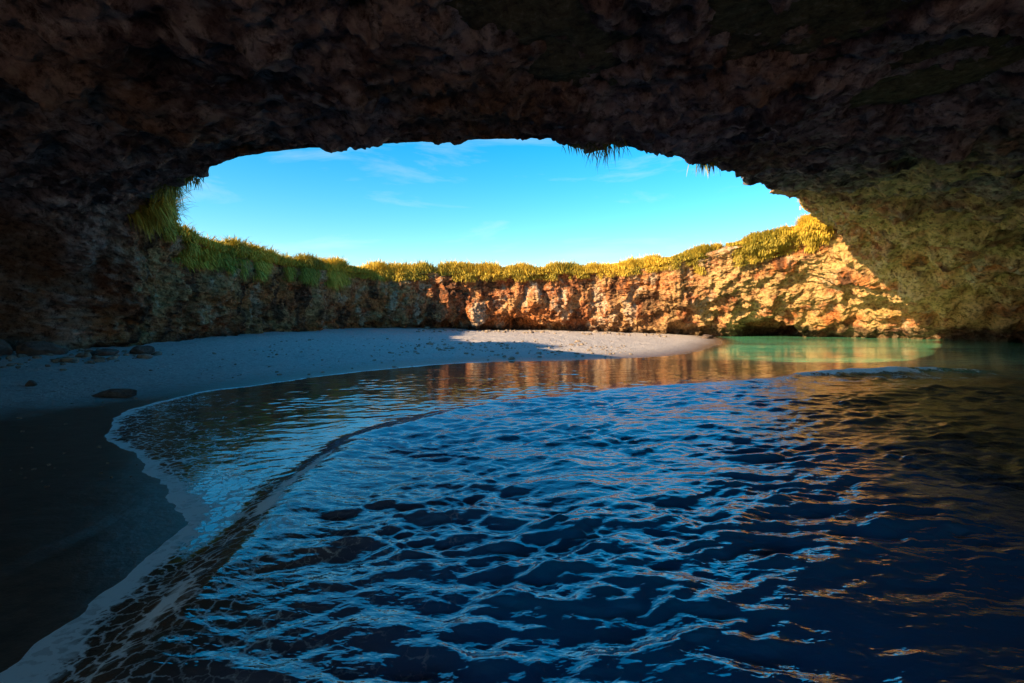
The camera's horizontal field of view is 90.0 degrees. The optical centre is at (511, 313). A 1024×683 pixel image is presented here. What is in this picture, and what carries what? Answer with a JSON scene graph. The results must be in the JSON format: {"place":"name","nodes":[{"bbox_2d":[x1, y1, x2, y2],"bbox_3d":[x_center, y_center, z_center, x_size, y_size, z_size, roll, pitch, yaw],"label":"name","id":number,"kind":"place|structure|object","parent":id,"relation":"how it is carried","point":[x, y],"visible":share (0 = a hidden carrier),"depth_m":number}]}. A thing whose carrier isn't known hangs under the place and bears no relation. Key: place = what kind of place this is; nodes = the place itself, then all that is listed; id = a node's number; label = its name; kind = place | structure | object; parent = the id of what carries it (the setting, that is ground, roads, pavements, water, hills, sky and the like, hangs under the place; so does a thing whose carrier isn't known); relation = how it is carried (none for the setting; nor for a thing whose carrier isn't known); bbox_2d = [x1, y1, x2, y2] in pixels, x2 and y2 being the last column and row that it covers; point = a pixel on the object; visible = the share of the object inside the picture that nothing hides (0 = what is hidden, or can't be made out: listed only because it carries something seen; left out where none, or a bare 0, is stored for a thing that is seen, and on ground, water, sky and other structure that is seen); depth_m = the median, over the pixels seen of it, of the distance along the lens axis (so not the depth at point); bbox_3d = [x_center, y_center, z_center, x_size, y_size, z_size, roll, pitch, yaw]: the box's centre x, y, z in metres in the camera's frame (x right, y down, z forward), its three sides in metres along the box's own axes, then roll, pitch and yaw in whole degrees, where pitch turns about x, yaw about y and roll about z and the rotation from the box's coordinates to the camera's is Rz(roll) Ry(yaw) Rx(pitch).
{"place":"outdoors","nodes":[
{"label":"outdoors","id":0,"kind":"place"},
{"bbox_2d":[0,327,721,672],"bbox_3d":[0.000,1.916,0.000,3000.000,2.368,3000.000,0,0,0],"label":"sand beach ground","id":1,"kind":"structure","parent":0,"point":[79,537],"depth_m":7.29},
{"bbox_2d":[0,339,12,354],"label":"boulder","id":2,"kind":"object","parent":1,"relation":"on","point":[6,348],"visible":0.84,"depth_m":13.27},
{"bbox_2d":[25,380,37,386],"bbox_3d":[-9.004,1.315,9.593,0.179,0.158,0.253,0,0,-29],"label":"boulder","id":3,"kind":"object","parent":1,"relation":"on","point":[31,383],"visible":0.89,"depth_m":9.51},
{"bbox_2d":[16,341,68,356],"bbox_3d":[-12.538,0.997,13.670,0.601,0.560,1.001,0,0,35],"label":"boulder","id":4,"kind":"object","parent":1,"relation":"on","point":[33,348],"visible":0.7,"depth_m":13.50},
{"bbox_2d":[90,348,119,355],"bbox_3d":[-11.290,1.147,14.165,0.704,0.388,0.807,0,0,0],"label":"boulder","id":5,"kind":"object","parent":1,"relation":"on","point":[105,352],"visible":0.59,"depth_m":13.98},
{"bbox_2d":[92,388,136,397],"bbox_3d":[-7.365,1.485,9.499,0.760,0.209,0.315,0,0,-16],"label":"boulder","id":6,"kind":"object","parent":1,"relation":"on","point":[120,393],"visible":0.82,"depth_m":9.42},
{"bbox_2d":[130,345,154,353],"bbox_3d":[-10.923,1.115,15.135,0.618,0.377,0.557,0,0,-41],"label":"boulder","id":7,"kind":"object","parent":1,"relation":"on","point":[140,349],"visible":0.59,"depth_m":14.95},
{"bbox_2d":[0,326,666,486],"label":"pebbles","id":8,"kind":"object","parent":1,"relation":"on","point":[76,359],"visible":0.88,"depth_m":14.90},
{"bbox_2d":[701,334,713,338],"bbox_3d":[12.346,1.534,32.542,0.848,0.493,0.663,0,0,-36],"label":"boulder","id":9,"kind":"object","parent":1,"relation":"on","point":[706,336],"visible":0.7,"depth_m":32.28},
{"bbox_2d":[176,138,809,266],"label":"sky","id":10,"kind":"structure","parent":0,"point":[535,202]},
{"bbox_2d":[0,335,1023,682],"bbox_3d":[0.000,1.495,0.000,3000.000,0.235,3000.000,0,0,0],"label":"sea water","id":11,"kind":"structure","parent":0,"point":[786,509],"depth_m":3.69},
{"bbox_2d":[0,0,1023,350],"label":"cave rock wall","id":12,"kind":"structure","parent":0,"point":[884,138],"depth_m":9.45},
{"bbox_2d":[127,137,834,292],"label":"grass","id":13,"kind":"structure","parent":12,"relation":"on","point":[164,212],"depth_m":30.33}
]}

